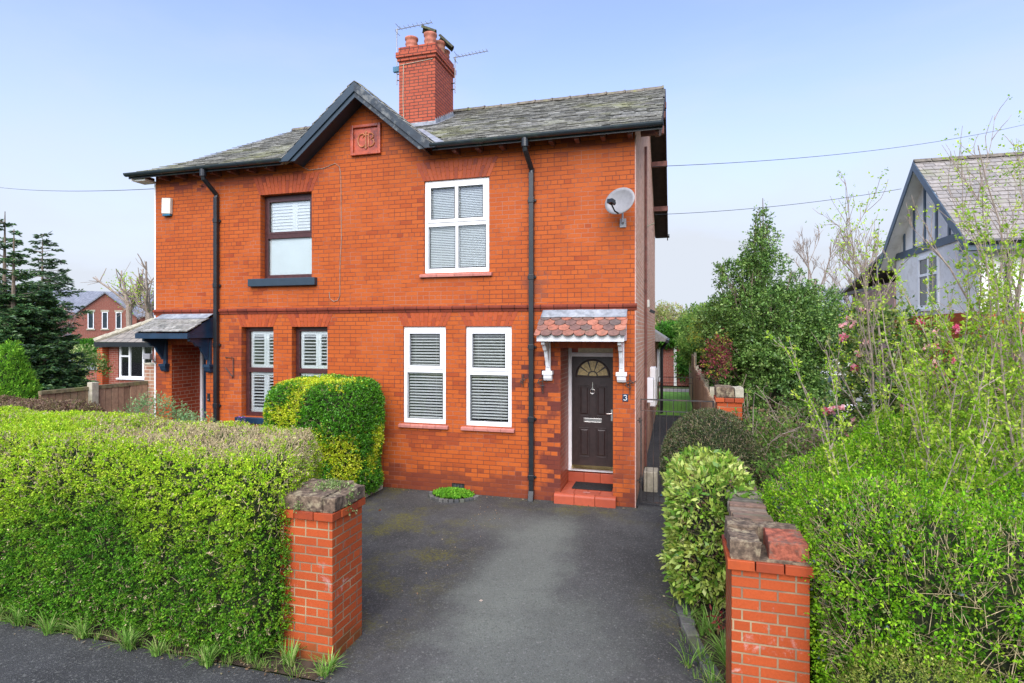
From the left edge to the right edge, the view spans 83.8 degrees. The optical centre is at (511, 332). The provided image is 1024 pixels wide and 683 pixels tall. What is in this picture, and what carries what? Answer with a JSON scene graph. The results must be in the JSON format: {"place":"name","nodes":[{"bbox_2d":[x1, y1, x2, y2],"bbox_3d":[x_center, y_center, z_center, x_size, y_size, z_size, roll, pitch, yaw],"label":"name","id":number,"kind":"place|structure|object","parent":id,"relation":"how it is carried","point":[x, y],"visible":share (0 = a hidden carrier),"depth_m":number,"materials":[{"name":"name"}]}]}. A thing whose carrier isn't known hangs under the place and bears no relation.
{"place":"outdoors","nodes":[
{"label":"outdoors","id":0,"kind":"place"},
{"bbox_2d":[0,621,319,682],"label":"pavement","id":1,"kind":"structure","parent":0,"point":[28,654],"depth_m":4.80,"materials":[{"name":"grey asphalt"}]},
{"bbox_2d":[0,601,11,617],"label":"lily clump","id":2,"kind":"object","parent":1,"relation":"on","point":[1,609],"visible":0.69,"depth_m":5.57,"materials":[{"name":"green plant"}]},
{"bbox_2d":[0,600,40,626],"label":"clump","id":3,"kind":"object","parent":1,"relation":"on","point":[17,620],"visible":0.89,"depth_m":5.43,"materials":[{"name":"green plant"}]},
{"bbox_2d":[26,608,69,635],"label":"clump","id":4,"kind":"object","parent":1,"relation":"on","point":[45,630],"visible":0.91,"depth_m":5.28,"materials":[{"name":"green plant"}]},
{"bbox_2d":[51,607,98,639],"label":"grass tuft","id":5,"kind":"object","parent":1,"relation":"on","point":[81,633],"visible":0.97,"depth_m":5.20,"materials":[{"name":"green plant"}]},
{"bbox_2d":[87,622,151,651],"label":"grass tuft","id":6,"kind":"object","parent":1,"relation":"on","point":[129,636],"visible":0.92,"depth_m":5.01,"materials":[{"name":"green plant"}]},
{"bbox_2d":[140,634,176,656],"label":"lily clump","id":7,"kind":"object","parent":1,"relation":"on","point":[155,651],"visible":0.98,"depth_m":4.93,"materials":[{"name":"green plant"}]},
{"bbox_2d":[174,635,225,668],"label":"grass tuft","id":8,"kind":"object","parent":1,"relation":"on","point":[207,661],"visible":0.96,"depth_m":4.77,"materials":[{"name":"green plant"}]},
{"bbox_2d":[0,597,327,679],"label":"garden soil","id":9,"kind":"structure","parent":0,"point":[307,664],"depth_m":5.05,"materials":[{"name":"soil"}]},
{"bbox_2d":[38,381,147,413],"bbox_3d":[-7.847,1.870,10.846,0.150,1.860,2.070,0,0,16],"label":"wooden fence","id":10,"kind":"object","parent":9,"relation":"on","point":[109,397],"visible":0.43,"depth_m":11.02,"materials":[{"name":"wood"}]},
{"bbox_2d":[0,405,324,660],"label":"hedge","id":11,"kind":"object","parent":9,"relation":"on","point":[169,524],"visible":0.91,"depth_m":5.17,"materials":[{"name":"green plant"}]},
{"bbox_2d":[113,389,220,423],"bbox_3d":[-4.547,1.792,7.705,2.223,2.018,0.961,0,0,28],"label":"shrub","id":12,"kind":"object","parent":9,"relation":"on","point":[192,417],"visible":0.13,"depth_m":7.86,"materials":[{"name":"green plant"}]},
{"bbox_2d":[209,633,277,663],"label":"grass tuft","id":13,"kind":"object","parent":9,"relation":"on","point":[250,657],"visible":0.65,"depth_m":4.80,"materials":[{"name":"green plant"}]},
{"bbox_2d":[261,637,306,666],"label":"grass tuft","id":14,"kind":"object","parent":9,"relation":"on","point":[289,657],"visible":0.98,"depth_m":4.79,"materials":[{"name":"green plant"}]},
{"bbox_2d":[262,373,386,496],"bbox_3d":[-3.209,1.756,9.762,1.957,2.102,1.503,0,0,16],"label":"shrub","id":15,"kind":"object","parent":9,"relation":"on","point":[342,416],"visible":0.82,"depth_m":9.21,"materials":[{"name":"green plant"}]},
{"bbox_2d":[0,583,723,682],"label":"verge grass","id":16,"kind":"structure","parent":9,"relation":"on","point":[194,653],"depth_m":4.97,"materials":[{"name":"green plant"}]},
{"bbox_2d":[364,484,382,497],"bbox_3d":[-2.510,2.775,9.707,0.100,0.150,1.100,0,0,16],"label":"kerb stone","id":17,"kind":"object","parent":9,"relation":"on","point":[380,488],"visible":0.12,"depth_m":9.91,"materials":[{"name":"stone"}]},
{"bbox_2d":[3,368,849,682],"bbox_3d":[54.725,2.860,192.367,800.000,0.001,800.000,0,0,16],"label":"ground","id":18,"kind":"structure","parent":0,"point":[323,682],"depth_m":5.24,"materials":[{"name":"green plant"}]},
{"bbox_2d":[0,338,41,399],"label":"golden conifer","id":19,"kind":"object","parent":18,"relation":"on","point":[14,368],"visible":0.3,"depth_m":10.17,"materials":[{"name":"green plant"}]},
{"bbox_2d":[0,318,54,389],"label":"spruce tree","id":20,"kind":"object","parent":18,"relation":"on","point":[6,333],"visible":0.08,"depth_m":12.19,"materials":[{"name":"green plant"}]},
{"bbox_2d":[0,229,81,390],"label":"spruce tree","id":21,"kind":"object","parent":18,"relation":"on","point":[12,310],"visible":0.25,"depth_m":12.72,"materials":[{"name":"green plant"}]},
{"bbox_2d":[0,213,92,384],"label":"spruce tree","id":22,"kind":"object","parent":18,"relation":"on","point":[5,286],"visible":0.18,"depth_m":13.28,"materials":[{"name":"green plant"}]},
{"bbox_2d":[28,348,73,390],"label":"spruce tree","id":23,"kind":"object","parent":18,"relation":"on","point":[51,379],"visible":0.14,"depth_m":12.73,"materials":[{"name":"green plant"}]},
{"bbox_2d":[11,231,92,327],"bbox_3d":[-23.504,-1.159,28.499,4.096,7.917,4.097,0,0,16],"label":"pine tree","id":24,"kind":"object","parent":18,"relation":"on","point":[48,279],"visible":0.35,"depth_m":28.58,"materials":[{"name":"green plant"}]},
{"bbox_2d":[0,394,107,412],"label":"hedge","id":25,"kind":"object","parent":18,"relation":"on","point":[43,404],"visible":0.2,"depth_m":9.07,"materials":[{"name":"brown plant"}]},
{"bbox_2d":[19,284,99,387],"bbox_3d":[-11.191,0.850,13.462,3.024,3.991,3.249,0,0,16],"label":"spruce tree","id":26,"kind":"object","parent":18,"relation":"on","point":[61,314],"visible":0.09,"depth_m":13.58,"materials":[{"name":"green plant"}]},
{"bbox_2d":[54,305,79,336],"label":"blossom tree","id":27,"kind":"object","parent":18,"relation":"on","point":[63,326],"visible":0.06,"depth_m":27.81,"materials":[{"name":"plant"}]},
{"bbox_2d":[7,288,153,338],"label":"distant house","id":28,"kind":"structure","parent":18,"relation":"on","point":[102,319],"depth_m":58.12,"materials":[{"name":"brown brick"}]},
{"bbox_2d":[86,310,94,329],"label":"window","id":29,"kind":"structure","parent":28,"relation":"in","point":[90,316],"depth_m":57.23,"materials":[{"name":"white plastic"}]},
{"bbox_2d":[101,310,108,329],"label":"window","id":30,"kind":"structure","parent":28,"relation":"in","point":[104,312],"depth_m":57.86,"materials":[{"name":"white plastic"}]},
{"bbox_2d":[114,310,122,329],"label":"window","id":31,"kind":"structure","parent":28,"relation":"in","point":[118,319],"depth_m":58.54,"materials":[{"name":"white plastic"}]},
{"bbox_2d":[65,337,96,357],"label":"laurel hedge","id":32,"kind":"object","parent":18,"relation":"on","point":[90,341],"visible":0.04,"depth_m":32.45,"materials":[{"name":"green plant"}]},
{"bbox_2d":[85,366,96,380],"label":"garden wall","id":33,"kind":"structure","parent":18,"relation":"on","point":[93,376],"depth_m":20.89,"materials":[{"name":"brick"}]},
{"bbox_2d":[69,339,113,386],"bbox_3d":[-13.567,1.575,17.835,2.029,2.726,2.022,0,0,16],"label":"variegated shrub","id":34,"kind":"object","parent":18,"relation":"on","point":[93,359],"visible":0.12,"depth_m":17.92,"materials":[{"name":"green plant"}]},
{"bbox_2d":[81,265,153,326],"bbox_3d":[-25.661,-0.994,38.409,4.692,7.588,3.598,0,0,16],"label":"pollarded tree","id":35,"kind":"object","parent":18,"relation":"on","point":[126,299],"visible":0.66,"depth_m":38.15,"materials":[{"name":"brown plant"}]},
{"bbox_2d":[93,318,153,384],"bbox_3d":[-10.369,0.545,22.666,8.097,4.510,6.672,0,0,16],"label":"bungalow","id":36,"kind":"object","parent":18,"relation":"on","point":[124,349],"visible":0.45,"depth_m":20.62,"materials":[{"name":"brick"}]},
{"bbox_2d":[116,347,151,379],"bbox_3d":[-13.532,1.065,20.500,1.650,1.290,0.150,0,0,16],"label":"window","id":37,"kind":"structure","parent":36,"relation":"in","point":[131,367],"depth_m":20.59,"materials":[{"name":"white plastic"}]},
{"bbox_2d":[101,253,153,319],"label":"pollarded tree","id":38,"kind":"object","parent":18,"relation":"on","point":[148,307],"visible":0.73,"depth_m":36.43,"materials":[{"name":"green plant"}]},
{"bbox_2d":[143,362,153,415],"bbox_3d":[-7.485,1.720,11.970,0.310,2.160,0.290,0,0,16],"label":"brick post","id":39,"kind":"object","parent":18,"relation":"on","point":[149,372],"visible":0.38,"depth_m":11.84,"materials":[{"name":"brick"}]},
{"bbox_2d":[234,415,245,424],"bbox_3d":[-5.177,1.696,10.881,0.197,0.247,0.164,0,0,42],"label":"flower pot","id":40,"kind":"object","parent":18,"relation":"on","point":[241,418],"visible":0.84,"depth_m":10.86,"materials":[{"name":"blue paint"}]},
{"bbox_2d":[276,478,364,663],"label":"gate pillar","id":41,"kind":"structure","parent":18,"relation":"on","point":[325,564],"depth_m":4.91,"materials":[{"name":"brick"}]},
{"bbox_2d":[293,476,360,515],"bbox_3d":[-1.654,1.485,5.094,0.535,0.295,0.581,0,0,16],"label":"creeping weed","id":42,"kind":"object","parent":41,"relation":"on","point":[333,482],"visible":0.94,"depth_m":5.10,"materials":[{"name":"green plant"}]},
{"bbox_2d":[123,22,669,507],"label":"house","id":43,"kind":"structure","parent":18,"relation":"on","point":[471,290],"depth_m":10.24,"materials":[{"name":"red brick"}]},
{"bbox_2d":[0,185,202,190],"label":"overhead cable","id":44,"kind":"object","parent":43,"relation":"attached to","point":[103,190],"visible":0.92,"depth_m":14.42,"materials":[{"name":"black plastic"}]},
{"bbox_2d":[204,358,205,421],"bbox_3d":[-6.317,1.413,12.258,0.736,1.963,0.068,0,0,16],"label":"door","id":45,"kind":"structure","parent":43,"relation":"in","point":[204,358],"depth_m":12.33,"materials":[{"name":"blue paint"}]},
{"bbox_2d":[235,327,272,423],"bbox_3d":[-4.920,0.836,11.138,0.940,1.868,0.294,0,0,16],"label":"window","id":46,"kind":"structure","parent":43,"relation":"in","point":[253,370],"depth_m":11.25,"materials":[{"name":"plastic"}]},
{"bbox_2d":[248,193,316,286],"bbox_3d":[-4.353,-1.764,10.958,1.490,1.768,0.298,0,0,16],"label":"window","id":47,"kind":"structure","parent":43,"relation":"in","point":[288,251],"depth_m":11.04,"materials":[{"name":"glass"}]},
{"bbox_2d":[296,327,327,376],"bbox_3d":[-3.769,0.775,10.907,0.776,1.746,0.109,0,0,16],"label":"window","id":48,"kind":"structure","parent":43,"relation":"in","point":[302,369],"depth_m":10.91,"materials":[{"name":"plastic"}]},
{"bbox_2d":[398,327,448,429],"bbox_3d":[-1.552,0.798,10.140,0.946,1.793,0.186,0,0,16],"label":"window","id":49,"kind":"structure","parent":43,"relation":"in","point":[434,369],"depth_m":10.18,"materials":[{"name":"white plastic"}]},
{"bbox_2d":[419,177,491,277],"bbox_3d":[-0.970,-1.817,9.974,1.336,1.703,0.185,0,0,16],"label":"window","id":50,"kind":"structure","parent":43,"relation":"in","point":[457,223],"depth_m":9.99,"materials":[{"name":"white plastic"}]},
{"bbox_2d":[461,326,514,432],"bbox_3d":[-0.402,0.798,9.813,0.956,1.793,0.186,0,0,16],"label":"window","id":51,"kind":"structure","parent":43,"relation":"in","point":[505,370],"depth_m":9.85,"materials":[{"name":"white plastic"}]},
{"bbox_2d":[571,356,612,470],"bbox_3d":[1.417,1.415,10.023,0.736,1.966,0.136,0,0,16],"label":"door","id":52,"kind":"structure","parent":43,"relation":"in","point":[592,377],"depth_m":10.04,"materials":[{"name":"black wood"}]},
{"bbox_2d":[572,481,612,490],"bbox_3d":[1.382,2.623,9.718,0.660,0.022,0.410,0,0,16],"label":"doormat","id":53,"kind":"object","parent":43,"relation":"on","point":[593,486],"visible":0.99,"depth_m":9.68,"materials":[{"name":"black rubber"}]},
{"bbox_2d":[655,189,898,214],"bbox_3d":[7.654,-3.700,16.121,7.608,1.012,0.014,0,0,-9],"label":"overhead cable","id":54,"kind":"object","parent":43,"relation":"attached to","point":[771,206],"visible":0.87,"depth_m":16.06,"materials":[{"name":"black plastic"}]},
{"bbox_2d":[652,125,1020,166],"bbox_3d":[12.411,-6.225,18.043,20.183,4.562,0.014,0,0,-26],"label":"overhead cable","id":55,"kind":"object","parent":43,"relation":"attached to","point":[817,156],"visible":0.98,"depth_m":16.14,"materials":[{"name":"black plastic"}]},
{"bbox_2d":[655,299,690,327],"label":"garden tree","id":56,"kind":"object","parent":18,"relation":"on","point":[664,313],"visible":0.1,"depth_m":34.34,"materials":[{"name":"green plant"}]},
{"bbox_2d":[655,317,692,386],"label":"garden shed","id":57,"kind":"structure","parent":18,"relation":"on","point":[673,366],"depth_m":29.74,"materials":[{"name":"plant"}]},
{"bbox_2d":[655,305,696,325],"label":"wood","id":58,"kind":"object","parent":18,"relation":"on","point":[673,311],"depth_m":56.85,"materials":[{"name":"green plant"}]},
{"bbox_2d":[671,299,713,378],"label":"garden tree","id":59,"kind":"object","parent":18,"relation":"on","point":[685,349],"visible":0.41,"depth_m":23.17,"materials":[{"name":"green plant"}]},
{"bbox_2d":[683,302,719,357],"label":"garden tree","id":60,"kind":"object","parent":18,"relation":"on","point":[696,337],"depth_m":19.67,"materials":[{"name":"green plant"}]},
{"bbox_2d":[714,385,743,425],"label":"gate pillar","id":61,"kind":"structure","parent":18,"relation":"on","point":[727,398],"depth_m":8.77,"materials":[{"name":"brick"}]},
{"bbox_2d":[637,399,713,503],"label":"metal gate","id":62,"kind":"structure","parent":61,"relation":"attached to","point":[640,422],"depth_m":9.20,"materials":[{"name":"black metal"}]},
{"bbox_2d":[725,458,773,593],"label":"garden wall","id":63,"kind":"structure","parent":18,"relation":"on","point":[750,507],"depth_m":5.14,"materials":[{"name":"stone"}]},
{"bbox_2d":[722,515,813,682],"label":"gate pillar","id":64,"kind":"structure","parent":18,"relation":"on","point":[767,617],"depth_m":3.88,"materials":[{"name":"brick"}]},
{"bbox_2d":[781,223,855,306],"bbox_3d":[14.762,-1.171,27.237,4.223,7.966,3.491,0,0,-34],"label":"bare tree","id":65,"kind":"object","parent":18,"relation":"on","point":[807,261],"visible":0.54,"depth_m":27.01,"materials":[{"name":"brown plant"}]},
{"bbox_2d":[811,400,838,439],"bbox_3d":[8.079,2.259,14.694,0.620,1.076,0.752,0,0,16],"label":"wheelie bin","id":66,"kind":"object","parent":18,"relation":"on","point":[830,422],"visible":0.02,"depth_m":14.43,"materials":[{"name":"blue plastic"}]},
{"bbox_2d":[821,288,852,366],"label":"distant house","id":67,"kind":"structure","parent":18,"relation":"on","point":[850,296],"depth_m":46.51,"materials":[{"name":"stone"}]},
{"bbox_2d":[825,260,852,366],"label":"bare tree","id":68,"kind":"object","parent":18,"relation":"on","point":[836,280],"visible":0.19,"depth_m":24.31,"materials":[{"name":"brown plant"}]},
{"bbox_2d":[806,371,885,418],"bbox_3d":[9.969,1.987,17.132,1.790,1.626,4.208,0,0,20],"label":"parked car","id":69,"kind":"object","parent":18,"relation":"on","point":[858,399],"visible":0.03,"depth_m":15.45,"materials":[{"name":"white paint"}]},
{"bbox_2d":[827,231,872,367],"bbox_3d":[17.898,-1.384,29.002,3.288,8.389,2.467,0,0,-25],"label":"bare tree","id":70,"kind":"object","parent":18,"relation":"on","point":[856,269],"visible":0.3,"depth_m":29.47,"materials":[{"name":"brown plant"}]},
{"bbox_2d":[836,233,878,306],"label":"bare tree","id":71,"kind":"object","parent":18,"relation":"on","point":[849,267],"visible":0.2,"depth_m":30.54,"materials":[{"name":"brown plant"}]},
{"bbox_2d":[840,151,1023,404],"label":"neighbour house","id":72,"kind":"structure","parent":18,"relation":"on","point":[924,185],"depth_m":15.93,"materials":[{"name":"white paint"}]},
{"bbox_2d":[915,252,939,311],"bbox_3d":[12.138,-1.435,16.665,0.110,1.630,1.500,0,0,16],"label":"window","id":73,"kind":"structure","parent":72,"relation":"in","point":[923,271],"depth_m":16.66,"materials":[{"name":"white plastic"}]},
{"bbox_2d":[315,487,705,682],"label":"driveway","id":74,"kind":"structure","parent":0,"point":[566,593],"depth_m":6.04,"materials":[{"name":"grey asphalt"}]},
{"bbox_2d":[302,647,345,678],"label":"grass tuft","id":75,"kind":"object","parent":74,"relation":"on","point":[325,671],"visible":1,"depth_m":4.66,"materials":[{"name":"green plant"}]},
{"bbox_2d":[0,488,709,681],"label":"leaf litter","id":76,"kind":"object","parent":74,"relation":"on","point":[269,660],"visible":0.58,"depth_m":5.00,"materials":[{"name":"plant"}]},
{"bbox_2d":[432,486,474,498],"bbox_3d":[-1.000,2.721,9.703,0.770,0.190,0.465,0,0,16],"label":"weed patch","id":77,"kind":"object","parent":74,"relation":"on","point":[453,492],"visible":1,"depth_m":9.60,"materials":[{"name":"green plant"}]},
{"bbox_2d":[428,491,479,502],"bbox_3d":[-1.038,2.785,9.582,0.911,0.060,0.432,0,0,16],"label":"drain surround","id":78,"kind":"object","parent":74,"relation":"on","point":[435,498],"visible":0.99,"depth_m":9.44,"materials":[{"name":"stone"}]},
{"bbox_2d":[0,0,1023,317],"label":"sky","id":79,"kind":"structure","parent":0,"point":[93,93],"materials":[{"name":"blue"}]},
{"bbox_2d":[636,415,683,507],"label":"side path","id":80,"kind":"structure","parent":0,"point":[659,429],"depth_m":12.88,"materials":[{"name":"concrete"}]},
{"bbox_2d":[644,467,657,491],"bbox_3d":[2.488,2.640,10.209,0.240,0.360,0.400,0,0,16],"label":"stone block","id":81,"kind":"object","parent":80,"relation":"on","point":[648,479],"depth_m":10.03,"materials":[{"name":"stone"}]},
{"bbox_2d":[658,377,692,417],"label":"metal gate","id":82,"kind":"structure","parent":80,"relation":"on","point":[677,394],"depth_m":18.43,"materials":[{"name":"black metal"}]},
{"bbox_2d":[655,391,691,415],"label":"lawn","id":83,"kind":"structure","parent":0,"point":[667,405],"depth_m":22.55,"materials":[{"name":"plant"}]},
{"bbox_2d":[689,351,715,410],"bbox_3d":[5.731,1.765,17.586,0.120,2.070,17.165,0,0,16],"label":"wooden fence","id":84,"kind":"object","parent":83,"relation":"on","point":[701,389],"visible":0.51,"depth_m":15.70,"materials":[{"name":"wood"}]},
{"bbox_2d":[659,388,688,391],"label":"paved path","id":85,"kind":"structure","parent":0,"point":[675,390],"depth_m":27.52,"materials":[{"name":"concrete"}]},
{"bbox_2d":[674,561,725,682],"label":"planting bed","id":86,"kind":"object","parent":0,"point":[720,667],"depth_m":5.40,"materials":[{"name":"brown soil"}]},
{"bbox_2d":[667,580,687,604],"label":"lily clump","id":87,"kind":"object","parent":86,"relation":"on","point":[678,599],"visible":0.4,"depth_m":5.79,"materials":[{"name":"green plant"}]},
{"bbox_2d":[673,599,706,618],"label":"lily clump","id":88,"kind":"object","parent":86,"relation":"on","point":[683,609],"visible":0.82,"depth_m":5.53,"materials":[{"name":"green plant"}]},
{"bbox_2d":[671,639,720,668],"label":"lily clump","id":89,"kind":"object","parent":86,"relation":"on","point":[693,658],"visible":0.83,"depth_m":4.77,"materials":[{"name":"green plant"}]},
{"bbox_2d":[672,579,722,682],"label":"edging stones","id":90,"kind":"object","parent":86,"relation":"on","point":[689,634],"visible":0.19,"depth_m":5.16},
{"bbox_2d":[679,600,725,636],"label":"lily clump","id":91,"kind":"object","parent":86,"relation":"on","point":[705,625],"visible":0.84,"depth_m":5.27,"materials":[{"name":"green plant"}]},
{"bbox_2d":[656,442,759,617],"bbox_3d":[2.127,2.031,6.254,1.075,1.542,1.899,0,0,16],"label":"laurel bush","id":92,"kind":"object","parent":86,"relation":"on","point":[695,493],"visible":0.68,"depth_m":5.64,"materials":[{"name":"green plant"}]},
{"bbox_2d":[697,660,725,682],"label":"lily clump","id":93,"kind":"object","parent":86,"relation":"on","point":[712,677],"visible":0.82,"depth_m":4.51,"materials":[{"name":"green plant"}]},
{"bbox_2d":[659,407,764,497],"bbox_3d":[2.681,1.885,7.701,1.362,1.759,1.326,0,0,16],"label":"round bush","id":94,"kind":"object","parent":86,"relation":"on","point":[710,428],"visible":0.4,"depth_m":7.42,"materials":[{"name":"green plant"}]},
{"bbox_2d":[698,626,725,662],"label":"lily clump","id":95,"kind":"object","parent":86,"relation":"on","point":[722,639],"visible":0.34,"depth_m":4.91,"materials":[{"name":"green plant"}]},
{"bbox_2d":[700,634,725,674],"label":"lily clump","id":96,"kind":"object","parent":86,"relation":"on","point":[722,655],"visible":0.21,"depth_m":4.69,"materials":[{"name":"green plant"}]},
{"bbox_2d":[706,602,725,637],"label":"red leaved plant","id":97,"kind":"object","parent":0,"point":[718,628],"visible":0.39,"depth_m":5.05,"materials":[{"name":"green plant"}]},
{"bbox_2d":[792,443,837,682],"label":"undergrowth soil","id":98,"kind":"structure","parent":0,"point":[810,664],"depth_m":4.74,"materials":[{"name":"soil"}]},
{"bbox_2d":[696,328,736,384],"bbox_3d":[4.459,1.359,12.455,0.859,2.908,1.196,0,0,16],"label":"berberis","id":99,"kind":"object","parent":98,"relation":"on","point":[721,355],"visible":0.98,"depth_m":12.32,"materials":[{"name":"red plant"}]},
{"bbox_2d":[691,198,865,446],"bbox_3d":[6.224,-0.145,13.448,3.867,6.011,3.562,0,0,16],"label":"holly tree","id":100,"kind":"object","parent":98,"relation":"on","point":[750,313],"visible":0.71,"depth_m":12.75,"materials":[{"name":"green plant"}]},
{"bbox_2d":[742,407,826,502],"bbox_3d":[3.764,1.973,8.022,3.107,1.800,1.870,0,0,-33],"label":"ivy shrub","id":101,"kind":"object","parent":98,"relation":"on","point":[778,452],"visible":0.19,"depth_m":8.11,"materials":[{"name":"green plant"}]},
{"bbox_2d":[730,373,945,501],"bbox_3d":[5.617,1.969,9.440,4.716,2.527,8.251,0,0,16],"label":"bramble thicket","id":102,"kind":"object","parent":98,"relation":"on","point":[793,429],"visible":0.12,"depth_m":8.79,"materials":[{"name":"green plant"}]},
{"bbox_2d":[809,167,929,421],"bbox_3d":[4.429,0.243,6.924,1.338,4.317,1.378,0,0,16],"label":"bare sapling","id":103,"kind":"object","parent":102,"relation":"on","point":[864,280],"visible":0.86,"depth_m":6.97,"materials":[{"name":"green plant"}]},
{"bbox_2d":[805,199,903,410],"bbox_3d":[5.094,0.287,7.964,1.659,4.230,0.933,0,0,-18],"label":"bare sapling","id":104,"kind":"object","parent":98,"relation":"on","point":[882,349],"visible":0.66,"depth_m":7.66,"materials":[{"name":"green plant"}]},
{"bbox_2d":[753,162,1023,682],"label":"hedge","id":105,"kind":"object","parent":98,"relation":"on","point":[895,552],"visible":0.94,"depth_m":3.82,"materials":[{"name":"green plant"}]},
{"bbox_2d":[835,636,993,682],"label":"golden privet","id":106,"kind":"object","parent":98,"relation":"on","point":[911,676],"visible":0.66,"depth_m":3.22,"materials":[{"name":"green plant"}]},
{"bbox_2d":[807,294,1023,440],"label":"camellia","id":107,"kind":"object","parent":98,"relation":"on","point":[854,379],"visible":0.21,"depth_m":7.87,"materials":[{"name":"green plant"}]},
{"bbox_2d":[899,94,1023,422],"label":"bare sapling","id":108,"kind":"object","parent":98,"relation":"on","point":[937,253],"visible":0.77,"depth_m":5.98,"materials":[{"name":"green plant"}]},
{"bbox_2d":[972,143,1023,410],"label":"bare sapling","id":109,"kind":"object","parent":98,"relation":"on","point":[1015,287],"visible":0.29,"depth_m":5.95,"materials":[{"name":"green plant"}]}
]}

